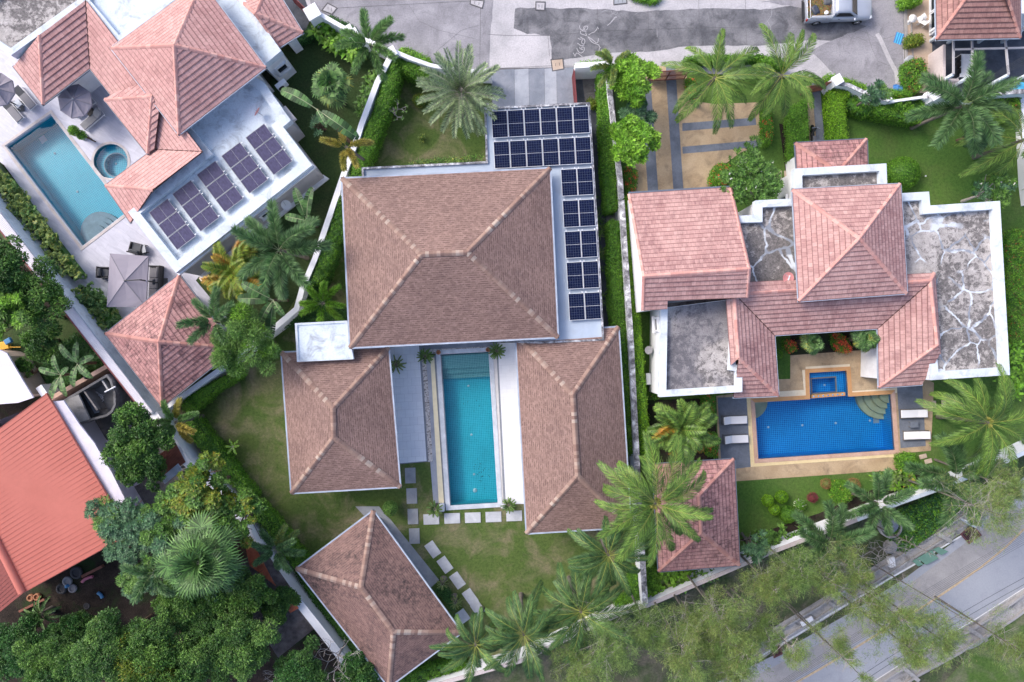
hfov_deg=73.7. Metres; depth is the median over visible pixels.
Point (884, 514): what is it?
palm tree
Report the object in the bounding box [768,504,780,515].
shrub
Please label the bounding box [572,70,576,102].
gate
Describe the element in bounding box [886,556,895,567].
box
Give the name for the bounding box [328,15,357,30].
hedge
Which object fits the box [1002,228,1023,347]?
hedge
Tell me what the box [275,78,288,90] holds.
air conditioner
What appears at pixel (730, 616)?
casuarina tree
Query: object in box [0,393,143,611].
house
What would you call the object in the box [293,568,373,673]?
hedge
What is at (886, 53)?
road mortar line
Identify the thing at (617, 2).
drain cover
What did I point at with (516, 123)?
solar panel
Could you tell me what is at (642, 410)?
hedge
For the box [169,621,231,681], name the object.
broadleaf tree
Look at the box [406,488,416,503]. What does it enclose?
stepping stone
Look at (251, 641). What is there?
broadleaf tree
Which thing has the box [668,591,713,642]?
casuarina tree
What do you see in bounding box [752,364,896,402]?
tile border
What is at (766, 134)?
flower shrubs
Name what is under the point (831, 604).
concrete strut
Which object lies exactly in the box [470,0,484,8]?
drain cover
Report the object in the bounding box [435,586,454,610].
shrub
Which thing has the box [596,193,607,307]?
leafy plants
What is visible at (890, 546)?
boulder
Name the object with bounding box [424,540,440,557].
stepping stone
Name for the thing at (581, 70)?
boundary wall
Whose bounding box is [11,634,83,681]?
broadleaf tree
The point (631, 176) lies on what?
flower shrubs
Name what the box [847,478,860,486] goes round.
shrub
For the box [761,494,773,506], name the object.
shrub
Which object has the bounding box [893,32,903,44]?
striped mat
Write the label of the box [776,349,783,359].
shrub
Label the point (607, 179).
hedge
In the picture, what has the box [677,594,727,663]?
casuarina tree
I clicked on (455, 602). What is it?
yucca
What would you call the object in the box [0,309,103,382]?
lawn
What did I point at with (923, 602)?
power cable
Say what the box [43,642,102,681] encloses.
broadleaf tree
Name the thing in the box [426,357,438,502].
pool deck
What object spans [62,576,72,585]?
old tyre
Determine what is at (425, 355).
sago palm
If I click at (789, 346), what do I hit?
shrub
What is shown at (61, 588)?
old tyre
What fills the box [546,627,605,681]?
casuarina tree
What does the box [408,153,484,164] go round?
leafy plants
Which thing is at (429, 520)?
stepping stone
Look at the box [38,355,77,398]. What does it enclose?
banana plant
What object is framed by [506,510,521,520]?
stepping stone
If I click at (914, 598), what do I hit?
power cable
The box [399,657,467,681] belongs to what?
hedge
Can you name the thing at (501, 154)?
solar panel
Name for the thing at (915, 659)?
casuarina tree
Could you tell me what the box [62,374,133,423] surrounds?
car
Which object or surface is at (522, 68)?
driveway
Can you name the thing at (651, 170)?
driveway band
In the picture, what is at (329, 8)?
drain cover
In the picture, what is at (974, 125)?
palm tree
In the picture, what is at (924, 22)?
chair
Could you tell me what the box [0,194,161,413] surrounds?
boundary wall
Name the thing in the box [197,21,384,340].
lawn
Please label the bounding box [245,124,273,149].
solar panel
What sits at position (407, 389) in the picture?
terrace
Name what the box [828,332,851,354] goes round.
shrub
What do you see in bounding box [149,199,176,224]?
solar panel
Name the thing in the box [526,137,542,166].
solar panel
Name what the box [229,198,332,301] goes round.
palm tree
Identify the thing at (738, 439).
sun lounger
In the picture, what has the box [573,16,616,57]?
chalk writing
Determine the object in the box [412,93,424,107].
shrub
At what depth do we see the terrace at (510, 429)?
51.96 m
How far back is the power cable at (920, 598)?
44.91 m
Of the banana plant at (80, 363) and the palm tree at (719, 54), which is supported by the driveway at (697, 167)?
the palm tree at (719, 54)
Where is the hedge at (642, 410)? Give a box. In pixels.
[622,195,650,461]
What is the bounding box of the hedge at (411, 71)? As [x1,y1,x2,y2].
[395,58,440,88]
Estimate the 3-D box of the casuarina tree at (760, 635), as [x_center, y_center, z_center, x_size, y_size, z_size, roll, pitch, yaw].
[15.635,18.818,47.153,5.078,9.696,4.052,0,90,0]
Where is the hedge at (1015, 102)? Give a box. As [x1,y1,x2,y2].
[990,97,1022,123]
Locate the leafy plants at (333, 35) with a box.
[305,22,366,66]
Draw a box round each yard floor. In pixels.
[55,373,185,536]
[932,31,1023,91]
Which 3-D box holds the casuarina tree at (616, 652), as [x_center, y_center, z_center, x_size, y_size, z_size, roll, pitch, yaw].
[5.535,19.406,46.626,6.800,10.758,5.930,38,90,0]
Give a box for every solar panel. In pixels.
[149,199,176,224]
[159,211,186,236]
[168,224,195,249]
[173,180,200,205]
[182,193,209,218]
[191,205,219,231]
[197,161,224,186]
[206,173,234,199]
[216,186,243,211]
[222,142,249,167]
[231,155,258,180]
[240,167,268,193]
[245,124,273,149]
[255,136,283,162]
[265,149,292,174]
[491,109,507,137]
[493,139,510,168]
[507,108,524,136]
[510,138,526,167]
[524,107,540,135]
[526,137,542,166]
[540,107,556,135]
[542,137,558,165]
[556,105,573,134]
[558,136,575,164]
[561,167,577,195]
[562,198,579,227]
[564,229,581,258]
[566,260,583,288]
[568,291,584,320]
[573,104,589,133]
[575,135,591,163]
[577,166,593,194]
[578,197,595,226]
[581,228,597,257]
[582,259,599,287]
[584,290,601,319]
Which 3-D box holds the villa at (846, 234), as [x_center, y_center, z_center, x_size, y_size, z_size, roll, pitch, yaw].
[21.502,-5.213,48.263,26.600,7.474,18.604,0,90,0]
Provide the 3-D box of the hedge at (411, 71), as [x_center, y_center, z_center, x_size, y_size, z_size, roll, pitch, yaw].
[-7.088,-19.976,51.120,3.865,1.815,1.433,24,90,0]
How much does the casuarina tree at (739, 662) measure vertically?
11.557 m
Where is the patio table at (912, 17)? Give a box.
[907,14,916,24]
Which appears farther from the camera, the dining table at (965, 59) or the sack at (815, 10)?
the dining table at (965, 59)
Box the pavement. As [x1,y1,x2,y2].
[907,0,931,92]
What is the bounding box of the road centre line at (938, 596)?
[796,528,1023,681]
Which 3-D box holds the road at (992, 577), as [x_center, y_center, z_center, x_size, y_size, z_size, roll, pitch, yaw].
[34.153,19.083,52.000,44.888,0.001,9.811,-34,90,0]
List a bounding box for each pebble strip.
[421,346,493,461]
[493,356,503,507]
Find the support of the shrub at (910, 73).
on the ground at (648, 668)
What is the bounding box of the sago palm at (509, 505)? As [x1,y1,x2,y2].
[500,497,516,513]
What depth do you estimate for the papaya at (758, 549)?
48.97 m
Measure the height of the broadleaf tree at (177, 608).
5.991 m
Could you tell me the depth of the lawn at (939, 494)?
52.00 m
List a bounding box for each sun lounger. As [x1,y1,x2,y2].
[2,103,24,123]
[15,85,37,110]
[80,107,105,130]
[721,415,746,424]
[722,434,747,443]
[899,408,927,418]
[902,430,930,439]
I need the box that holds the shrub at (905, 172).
[887,156,921,191]
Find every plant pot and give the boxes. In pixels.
[26,594,33,601]
[33,593,41,600]
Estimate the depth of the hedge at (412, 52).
51.28 m
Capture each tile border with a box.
[747,398,899,466]
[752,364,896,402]
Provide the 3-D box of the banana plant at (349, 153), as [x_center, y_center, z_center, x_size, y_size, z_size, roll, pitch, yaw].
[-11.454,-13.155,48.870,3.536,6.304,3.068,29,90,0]
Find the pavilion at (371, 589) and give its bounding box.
[295,509,459,681]
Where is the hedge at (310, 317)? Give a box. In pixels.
[282,284,346,330]
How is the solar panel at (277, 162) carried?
attached to the villa at (187, 86)
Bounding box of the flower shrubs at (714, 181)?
[707,161,731,186]
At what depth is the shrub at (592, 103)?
51.38 m
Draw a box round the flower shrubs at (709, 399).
[700,394,717,414]
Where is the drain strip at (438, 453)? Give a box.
[431,358,443,502]
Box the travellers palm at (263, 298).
[238,281,288,337]
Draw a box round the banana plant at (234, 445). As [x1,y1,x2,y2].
[225,439,239,454]
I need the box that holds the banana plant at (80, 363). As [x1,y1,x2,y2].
[59,342,96,386]
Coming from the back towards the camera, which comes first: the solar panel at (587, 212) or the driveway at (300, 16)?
the driveway at (300, 16)
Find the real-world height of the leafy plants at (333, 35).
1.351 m
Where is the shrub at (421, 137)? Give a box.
[418,133,426,142]
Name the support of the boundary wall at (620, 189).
on the ground at (648, 668)
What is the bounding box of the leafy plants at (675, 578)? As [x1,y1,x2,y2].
[647,570,693,596]
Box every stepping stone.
[405,468,415,482]
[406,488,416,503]
[407,508,418,523]
[409,528,419,543]
[423,514,438,524]
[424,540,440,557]
[436,556,452,573]
[444,513,459,523]
[449,572,465,588]
[455,608,469,623]
[462,588,478,605]
[465,512,480,522]
[470,601,484,614]
[485,511,501,521]
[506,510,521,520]
[919,453,926,458]
[924,458,931,463]
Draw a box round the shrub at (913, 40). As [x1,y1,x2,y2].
[901,32,925,49]
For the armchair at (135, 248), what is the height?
0.760 m
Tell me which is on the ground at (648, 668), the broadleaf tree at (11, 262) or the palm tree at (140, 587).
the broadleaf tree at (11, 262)
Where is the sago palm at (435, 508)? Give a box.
[426,500,442,517]
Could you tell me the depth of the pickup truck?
50.99 m
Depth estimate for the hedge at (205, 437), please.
50.64 m
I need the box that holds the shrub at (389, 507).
[382,500,397,515]
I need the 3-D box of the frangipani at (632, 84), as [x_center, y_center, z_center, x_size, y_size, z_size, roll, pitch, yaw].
[8.358,-18.674,49.554,4.105,4.918,3.690,37,90,0]
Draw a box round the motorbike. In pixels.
[810,125,820,140]
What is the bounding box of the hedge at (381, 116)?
[349,61,403,176]
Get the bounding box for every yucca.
[391,355,406,373]
[436,575,448,589]
[448,593,462,609]
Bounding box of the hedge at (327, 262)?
[310,195,343,286]
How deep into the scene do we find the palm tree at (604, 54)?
47.57 m
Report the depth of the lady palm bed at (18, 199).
50.81 m
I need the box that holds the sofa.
[149,265,163,296]
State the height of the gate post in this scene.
2.000 m
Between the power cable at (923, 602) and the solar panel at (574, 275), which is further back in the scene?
the solar panel at (574, 275)
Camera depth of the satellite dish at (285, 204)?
50.38 m
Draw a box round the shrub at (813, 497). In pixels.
[806,491,817,502]
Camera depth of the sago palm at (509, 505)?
51.29 m
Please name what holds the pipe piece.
on the yard at (103, 580)
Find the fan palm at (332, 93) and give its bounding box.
[310,61,353,110]
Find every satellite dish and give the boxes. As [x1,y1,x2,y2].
[281,200,290,209]
[645,346,652,353]
[783,272,793,281]
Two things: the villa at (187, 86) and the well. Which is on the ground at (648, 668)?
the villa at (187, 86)
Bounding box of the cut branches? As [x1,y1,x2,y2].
[807,0,831,18]
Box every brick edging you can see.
[19,597,46,612]
[81,564,104,577]
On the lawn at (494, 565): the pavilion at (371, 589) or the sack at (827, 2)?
the pavilion at (371, 589)
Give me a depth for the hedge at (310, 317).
51.18 m
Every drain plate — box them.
[913,559,922,565]
[917,550,938,564]
[932,547,947,554]
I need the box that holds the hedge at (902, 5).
[895,0,922,12]
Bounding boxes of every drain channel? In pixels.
[749,482,1000,662]
[875,589,1023,681]
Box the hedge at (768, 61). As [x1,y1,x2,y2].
[753,53,790,73]
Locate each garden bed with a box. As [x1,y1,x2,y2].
[647,399,717,462]
[740,473,919,541]
[790,331,860,354]
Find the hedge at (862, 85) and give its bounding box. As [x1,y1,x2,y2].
[822,72,866,90]
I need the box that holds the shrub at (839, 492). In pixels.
[828,479,852,503]
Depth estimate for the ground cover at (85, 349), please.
51.55 m
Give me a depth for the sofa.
51.53 m
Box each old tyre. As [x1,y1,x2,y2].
[56,583,66,593]
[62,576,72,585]
[68,584,76,592]
[70,566,82,578]
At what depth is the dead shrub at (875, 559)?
50.54 m
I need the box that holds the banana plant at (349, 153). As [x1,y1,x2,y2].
[318,128,374,171]
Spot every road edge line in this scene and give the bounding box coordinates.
[758,535,961,657]
[873,588,1023,681]
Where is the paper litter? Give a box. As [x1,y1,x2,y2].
[800,616,813,626]
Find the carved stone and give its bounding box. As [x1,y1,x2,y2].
[439,503,444,511]
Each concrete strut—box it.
[827,600,835,607]
[903,666,919,681]
[937,532,952,542]
[966,626,987,641]
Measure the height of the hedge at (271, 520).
1.775 m
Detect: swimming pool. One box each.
[6,114,123,245]
[441,352,497,504]
[755,371,894,458]
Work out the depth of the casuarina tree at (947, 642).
40.80 m
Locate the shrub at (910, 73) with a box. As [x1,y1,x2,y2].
[897,56,928,95]
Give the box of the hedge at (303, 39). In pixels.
[297,24,315,46]
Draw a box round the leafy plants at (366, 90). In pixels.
[353,70,377,117]
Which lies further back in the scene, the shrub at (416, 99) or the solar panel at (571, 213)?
the shrub at (416, 99)
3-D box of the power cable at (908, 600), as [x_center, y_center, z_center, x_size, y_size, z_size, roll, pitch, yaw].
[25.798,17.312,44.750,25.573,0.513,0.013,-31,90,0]
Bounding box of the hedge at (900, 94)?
[891,88,913,98]
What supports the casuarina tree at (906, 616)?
on the ground at (648, 668)
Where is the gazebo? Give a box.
[652,458,740,572]
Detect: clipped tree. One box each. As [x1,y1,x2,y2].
[67,125,91,138]
[76,130,95,141]
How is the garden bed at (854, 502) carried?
on the lawn at (942, 183)
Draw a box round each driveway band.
[645,82,657,190]
[666,65,682,188]
[682,118,755,130]
[682,140,756,153]
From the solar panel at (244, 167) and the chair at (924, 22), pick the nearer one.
the solar panel at (244, 167)
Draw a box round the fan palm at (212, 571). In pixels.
[153,508,247,599]
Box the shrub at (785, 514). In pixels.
[778,505,796,522]
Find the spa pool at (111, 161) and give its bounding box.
[94,144,127,177]
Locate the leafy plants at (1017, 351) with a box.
[993,340,1023,400]
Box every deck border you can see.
[400,342,500,463]
[432,355,450,506]
[497,359,505,503]
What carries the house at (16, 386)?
on the lawn at (68, 326)
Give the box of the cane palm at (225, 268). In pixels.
[201,239,261,302]
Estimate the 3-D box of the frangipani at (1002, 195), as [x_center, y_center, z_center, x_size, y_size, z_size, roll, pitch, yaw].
[34.213,-10.616,49.927,3.232,4.168,2.715,0,90,0]
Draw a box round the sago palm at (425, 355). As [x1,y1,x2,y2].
[416,348,433,363]
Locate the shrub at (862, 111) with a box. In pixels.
[845,94,875,120]
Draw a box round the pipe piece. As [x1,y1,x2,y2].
[81,575,93,582]
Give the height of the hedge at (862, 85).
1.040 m
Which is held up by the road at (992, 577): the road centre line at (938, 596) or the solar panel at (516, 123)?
the road centre line at (938, 596)
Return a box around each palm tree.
[119,549,175,605]
[154,397,204,447]
[174,285,236,348]
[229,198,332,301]
[250,522,305,573]
[298,280,345,321]
[333,6,406,81]
[429,606,512,681]
[479,579,563,681]
[531,562,638,663]
[567,511,656,598]
[589,48,630,88]
[593,430,714,567]
[660,28,772,134]
[722,23,825,121]
[790,499,879,581]
[844,467,918,538]
[902,431,1008,528]
[904,49,1023,159]
[915,362,1023,478]
[952,98,1023,189]
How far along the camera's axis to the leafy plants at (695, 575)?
50.90 m
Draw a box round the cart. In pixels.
[0,337,20,349]
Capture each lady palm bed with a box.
[0,162,87,280]
[70,281,122,330]
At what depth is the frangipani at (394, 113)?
50.74 m
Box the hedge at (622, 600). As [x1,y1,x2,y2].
[612,564,639,606]
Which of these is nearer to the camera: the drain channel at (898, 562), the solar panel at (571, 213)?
the solar panel at (571, 213)
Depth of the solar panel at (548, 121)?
48.01 m
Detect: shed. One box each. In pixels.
[159,443,184,477]
[161,464,184,483]
[239,545,313,656]
[244,538,275,585]
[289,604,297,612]
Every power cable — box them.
[780,533,1023,681]
[784,537,1019,680]
[785,538,1020,681]
[788,541,1018,681]
[792,540,1023,680]
[797,542,1023,679]
[797,544,1023,681]
[852,578,1022,681]
[867,585,1022,678]
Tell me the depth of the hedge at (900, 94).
51.30 m
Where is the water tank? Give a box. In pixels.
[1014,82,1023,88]
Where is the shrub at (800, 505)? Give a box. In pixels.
[793,499,806,511]
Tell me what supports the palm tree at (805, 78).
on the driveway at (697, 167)
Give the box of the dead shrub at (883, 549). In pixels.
[869,535,909,570]
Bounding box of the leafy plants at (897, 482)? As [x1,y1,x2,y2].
[869,468,927,500]
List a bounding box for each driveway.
[284,0,308,30]
[491,67,567,106]
[492,69,514,106]
[514,69,528,105]
[529,68,544,104]
[544,68,556,103]
[557,67,573,103]
[627,66,759,190]
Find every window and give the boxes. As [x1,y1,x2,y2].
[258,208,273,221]
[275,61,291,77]
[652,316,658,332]
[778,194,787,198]
[929,0,933,13]
[929,11,934,32]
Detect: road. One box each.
[305,0,903,78]
[719,478,1023,681]
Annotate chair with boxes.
[916,13,926,24]
[917,18,930,27]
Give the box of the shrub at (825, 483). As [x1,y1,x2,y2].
[820,478,831,488]
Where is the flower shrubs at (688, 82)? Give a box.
[683,77,699,99]
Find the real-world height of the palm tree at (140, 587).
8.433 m
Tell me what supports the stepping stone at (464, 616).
on the lawn at (494, 565)
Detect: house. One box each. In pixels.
[0,349,45,403]
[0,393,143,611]
[929,0,1023,40]
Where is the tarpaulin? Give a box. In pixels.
[893,84,903,91]
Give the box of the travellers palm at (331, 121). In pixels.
[280,87,358,142]
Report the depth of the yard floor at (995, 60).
51.97 m
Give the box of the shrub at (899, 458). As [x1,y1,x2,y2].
[893,451,920,474]
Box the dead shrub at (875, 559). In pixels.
[844,544,896,580]
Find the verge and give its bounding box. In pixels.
[945,614,1023,681]
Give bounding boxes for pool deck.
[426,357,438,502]
[718,397,750,468]
[897,386,925,447]
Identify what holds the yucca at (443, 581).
on the lawn at (494, 565)
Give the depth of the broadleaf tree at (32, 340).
49.81 m
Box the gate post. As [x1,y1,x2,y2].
[36,383,59,396]
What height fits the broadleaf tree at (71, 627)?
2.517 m
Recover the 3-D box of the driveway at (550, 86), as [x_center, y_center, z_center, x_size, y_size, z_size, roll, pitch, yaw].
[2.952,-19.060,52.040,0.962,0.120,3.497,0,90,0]
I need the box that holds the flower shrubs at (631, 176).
[622,166,638,194]
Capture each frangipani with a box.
[389,99,408,120]
[602,52,662,108]
[607,113,661,167]
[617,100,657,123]
[716,134,784,205]
[960,172,1017,209]
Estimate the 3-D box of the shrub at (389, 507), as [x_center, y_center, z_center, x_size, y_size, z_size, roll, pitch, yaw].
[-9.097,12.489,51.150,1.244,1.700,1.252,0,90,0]
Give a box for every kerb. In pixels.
[753,482,1004,657]
[878,591,1023,681]
[904,9,913,57]
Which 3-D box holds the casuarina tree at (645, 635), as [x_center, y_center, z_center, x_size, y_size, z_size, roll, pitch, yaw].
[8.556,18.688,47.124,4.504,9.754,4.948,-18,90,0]
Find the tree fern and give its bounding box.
[21,596,61,632]
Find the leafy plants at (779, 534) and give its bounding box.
[765,522,800,544]
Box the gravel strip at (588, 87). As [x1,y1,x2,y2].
[582,79,595,100]
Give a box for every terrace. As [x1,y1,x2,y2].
[0,49,229,334]
[390,345,426,462]
[498,343,523,503]
[716,350,933,480]
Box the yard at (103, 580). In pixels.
[0,238,339,681]
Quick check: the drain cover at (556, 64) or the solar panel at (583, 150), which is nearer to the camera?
the solar panel at (583, 150)
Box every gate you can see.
[293,0,304,11]
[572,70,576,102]
[647,70,688,81]
[800,82,830,94]
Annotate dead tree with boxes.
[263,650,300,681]
[313,637,359,681]
[788,602,874,681]
[871,563,972,624]
[876,525,939,558]
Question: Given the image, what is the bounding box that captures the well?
[877,517,901,538]
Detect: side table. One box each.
[13,99,24,109]
[87,107,93,116]
[142,244,148,253]
[908,421,918,427]
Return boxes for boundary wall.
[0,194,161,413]
[52,365,110,400]
[150,409,378,679]
[168,352,254,408]
[246,45,397,351]
[303,2,386,59]
[396,50,491,82]
[427,600,645,681]
[574,61,608,79]
[603,71,623,201]
[615,200,647,605]
[646,514,857,607]
[821,73,889,106]
[848,441,1023,520]
[886,92,928,103]
[921,89,1023,105]
[1016,98,1023,205]
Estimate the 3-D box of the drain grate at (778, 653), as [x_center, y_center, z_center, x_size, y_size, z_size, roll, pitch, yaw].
[20.114,23.471,51.940,0.766,0.080,1.152,-17,90,0]
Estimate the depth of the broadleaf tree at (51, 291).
46.55 m
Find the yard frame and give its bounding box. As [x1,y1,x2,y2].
[929,27,1023,88]
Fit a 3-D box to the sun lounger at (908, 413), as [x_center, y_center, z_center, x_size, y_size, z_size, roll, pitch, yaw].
[30.387,5.496,51.723,1.951,0.514,0.710,-2,90,0]
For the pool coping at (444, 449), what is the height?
0.280 m
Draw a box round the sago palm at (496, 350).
[488,342,505,358]
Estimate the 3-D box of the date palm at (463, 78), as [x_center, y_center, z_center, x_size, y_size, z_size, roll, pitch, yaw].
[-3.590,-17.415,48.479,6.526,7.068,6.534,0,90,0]
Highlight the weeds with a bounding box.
[633,0,661,5]
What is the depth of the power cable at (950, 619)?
44.90 m
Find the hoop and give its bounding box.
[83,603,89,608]
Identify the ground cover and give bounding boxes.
[40,332,103,388]
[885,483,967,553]
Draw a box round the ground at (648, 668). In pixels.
[0,50,1023,681]
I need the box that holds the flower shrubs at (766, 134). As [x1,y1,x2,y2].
[758,109,774,148]
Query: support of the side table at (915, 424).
on the pool deck at (908, 395)
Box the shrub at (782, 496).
[775,490,788,503]
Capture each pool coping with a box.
[1,110,124,250]
[436,347,501,509]
[751,367,898,462]
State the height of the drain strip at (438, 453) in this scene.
0.060 m
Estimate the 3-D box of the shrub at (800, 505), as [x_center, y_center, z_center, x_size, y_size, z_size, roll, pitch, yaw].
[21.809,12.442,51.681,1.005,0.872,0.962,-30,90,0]
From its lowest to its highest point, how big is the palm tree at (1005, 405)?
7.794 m
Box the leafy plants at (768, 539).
[740,529,780,559]
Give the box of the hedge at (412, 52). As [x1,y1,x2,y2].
[398,46,432,62]
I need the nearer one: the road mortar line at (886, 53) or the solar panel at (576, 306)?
the solar panel at (576, 306)
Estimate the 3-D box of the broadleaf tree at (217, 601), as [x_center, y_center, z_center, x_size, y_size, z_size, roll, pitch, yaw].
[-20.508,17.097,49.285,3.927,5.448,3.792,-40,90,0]
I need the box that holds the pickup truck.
[801,0,871,24]
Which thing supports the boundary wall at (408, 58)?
on the lawn at (494, 565)
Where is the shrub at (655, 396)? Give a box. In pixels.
[650,392,660,400]
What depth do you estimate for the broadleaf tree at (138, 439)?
46.38 m
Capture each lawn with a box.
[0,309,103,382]
[178,63,640,665]
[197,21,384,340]
[615,72,1023,580]
[776,335,789,378]
[885,480,971,550]
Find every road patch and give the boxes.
[310,0,492,67]
[514,6,865,59]
[763,0,903,91]
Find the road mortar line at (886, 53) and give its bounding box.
[876,33,898,83]
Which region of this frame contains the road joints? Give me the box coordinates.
[318,0,889,67]
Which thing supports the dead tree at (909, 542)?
on the ground at (648, 668)
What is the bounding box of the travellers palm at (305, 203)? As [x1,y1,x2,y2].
[284,187,318,235]
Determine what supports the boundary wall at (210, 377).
on the lawn at (494, 565)
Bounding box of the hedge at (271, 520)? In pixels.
[250,500,310,567]
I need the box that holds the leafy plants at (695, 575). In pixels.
[691,568,718,586]
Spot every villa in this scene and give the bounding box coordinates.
[0,0,328,277]
[280,102,630,534]
[627,138,1009,398]
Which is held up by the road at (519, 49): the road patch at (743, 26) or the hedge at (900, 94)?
the road patch at (743, 26)
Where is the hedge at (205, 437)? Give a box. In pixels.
[185,415,261,498]
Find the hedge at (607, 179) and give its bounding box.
[594,72,618,216]
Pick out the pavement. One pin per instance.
(924, 50)
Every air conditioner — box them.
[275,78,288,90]
[644,373,650,384]
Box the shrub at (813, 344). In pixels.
[795,333,824,355]
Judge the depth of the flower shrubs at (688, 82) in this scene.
51.48 m
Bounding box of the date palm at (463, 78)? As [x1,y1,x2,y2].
[416,40,506,138]
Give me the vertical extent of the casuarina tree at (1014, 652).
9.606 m
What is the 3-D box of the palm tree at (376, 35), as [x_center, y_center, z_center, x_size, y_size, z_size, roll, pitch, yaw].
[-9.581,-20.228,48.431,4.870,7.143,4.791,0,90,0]
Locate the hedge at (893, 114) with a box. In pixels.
[866,98,925,128]
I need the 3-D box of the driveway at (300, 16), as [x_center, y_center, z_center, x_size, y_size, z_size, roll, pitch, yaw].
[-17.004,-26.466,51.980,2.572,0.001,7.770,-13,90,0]
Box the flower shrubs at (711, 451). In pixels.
[703,431,719,458]
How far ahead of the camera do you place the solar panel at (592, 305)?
48.01 m
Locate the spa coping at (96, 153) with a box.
[91,142,129,179]
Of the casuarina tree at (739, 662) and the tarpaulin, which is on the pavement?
the tarpaulin
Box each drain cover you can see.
[321,2,337,14]
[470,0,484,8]
[535,1,545,10]
[550,58,563,70]
[613,0,626,4]
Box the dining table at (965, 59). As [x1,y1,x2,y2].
[955,54,970,78]
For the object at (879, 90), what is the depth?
48.08 m
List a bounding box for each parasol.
[0,73,24,110]
[58,84,92,118]
[107,254,167,306]
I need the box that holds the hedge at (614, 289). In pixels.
[603,218,632,456]
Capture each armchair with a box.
[96,266,108,278]
[126,241,145,255]
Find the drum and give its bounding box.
[904,55,912,63]
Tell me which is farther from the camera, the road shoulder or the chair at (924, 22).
the road shoulder
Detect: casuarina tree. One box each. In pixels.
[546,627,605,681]
[560,594,656,681]
[613,591,677,659]
[648,601,723,681]
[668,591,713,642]
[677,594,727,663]
[683,571,758,661]
[698,585,764,678]
[699,615,774,681]
[719,586,789,654]
[730,587,815,670]
[735,554,799,613]
[765,542,829,602]
[779,597,865,672]
[787,541,851,616]
[816,531,874,594]
[822,560,937,646]
[832,575,890,629]
[836,591,931,672]
[864,583,976,672]
[901,465,1023,553]
[934,455,1023,505]
[934,596,1023,673]
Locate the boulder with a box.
[883,540,896,553]
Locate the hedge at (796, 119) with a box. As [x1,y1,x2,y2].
[782,99,810,163]
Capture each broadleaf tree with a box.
[0,234,32,294]
[0,291,65,340]
[0,611,43,681]
[1,254,73,335]
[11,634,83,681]
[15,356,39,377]
[17,320,62,362]
[28,622,66,662]
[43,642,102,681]
[57,610,95,643]
[69,606,153,681]
[84,494,150,564]
[99,401,176,474]
[107,628,191,681]
[114,447,166,492]
[115,560,159,603]
[118,604,181,672]
[137,502,208,566]
[150,580,206,625]
[152,450,235,529]
[166,602,221,644]
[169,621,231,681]
[194,485,268,559]
[198,566,246,614]
[206,609,281,681]
[209,301,282,378]
[223,566,277,622]
[260,585,301,625]
[273,634,330,681]
[309,114,329,136]
[332,650,378,681]
[956,112,1005,148]
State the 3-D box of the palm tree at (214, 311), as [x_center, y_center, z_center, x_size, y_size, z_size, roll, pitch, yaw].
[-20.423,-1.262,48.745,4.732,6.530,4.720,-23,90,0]
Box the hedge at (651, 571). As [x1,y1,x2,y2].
[646,563,660,593]
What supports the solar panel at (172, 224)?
attached to the villa at (187, 86)
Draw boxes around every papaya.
[740,529,770,564]
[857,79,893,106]
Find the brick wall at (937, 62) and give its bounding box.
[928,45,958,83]
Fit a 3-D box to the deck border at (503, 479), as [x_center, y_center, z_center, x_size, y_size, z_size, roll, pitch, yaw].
[-0.796,6.502,51.966,0.298,0.001,12.298,-3,90,0]
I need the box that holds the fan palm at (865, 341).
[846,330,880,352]
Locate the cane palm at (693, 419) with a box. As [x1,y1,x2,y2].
[647,398,721,462]
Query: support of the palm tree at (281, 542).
on the lawn at (494, 565)
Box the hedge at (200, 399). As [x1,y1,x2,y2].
[181,372,244,412]
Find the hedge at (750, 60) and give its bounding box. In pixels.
[681,52,767,67]
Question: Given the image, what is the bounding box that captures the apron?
[355,506,438,586]
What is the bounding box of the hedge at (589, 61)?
[574,59,602,64]
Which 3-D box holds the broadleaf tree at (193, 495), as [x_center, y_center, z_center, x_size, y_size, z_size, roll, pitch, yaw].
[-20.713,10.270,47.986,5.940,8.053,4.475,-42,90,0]
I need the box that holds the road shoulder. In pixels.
[745,505,1023,681]
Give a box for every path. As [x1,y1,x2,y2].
[576,79,609,326]
[779,124,786,169]
[806,86,815,140]
[812,83,823,140]
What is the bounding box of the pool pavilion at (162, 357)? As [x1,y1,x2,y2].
[104,274,217,406]
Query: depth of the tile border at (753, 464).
51.97 m
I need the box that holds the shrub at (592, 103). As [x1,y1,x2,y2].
[586,96,597,110]
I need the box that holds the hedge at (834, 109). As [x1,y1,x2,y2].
[820,88,850,139]
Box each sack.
[811,5,819,14]
[823,0,831,4]
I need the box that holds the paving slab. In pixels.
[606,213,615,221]
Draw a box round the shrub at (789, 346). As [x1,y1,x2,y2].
[781,339,798,353]
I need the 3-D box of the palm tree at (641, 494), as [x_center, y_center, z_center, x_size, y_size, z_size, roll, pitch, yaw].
[8.950,9.655,45.792,7.853,12.423,8.587,0,90,0]
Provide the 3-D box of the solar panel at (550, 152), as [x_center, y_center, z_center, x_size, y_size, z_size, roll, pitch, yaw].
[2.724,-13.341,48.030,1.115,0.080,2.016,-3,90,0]
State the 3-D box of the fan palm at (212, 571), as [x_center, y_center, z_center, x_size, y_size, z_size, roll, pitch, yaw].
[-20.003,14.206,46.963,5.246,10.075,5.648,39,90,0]
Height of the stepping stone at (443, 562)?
0.080 m

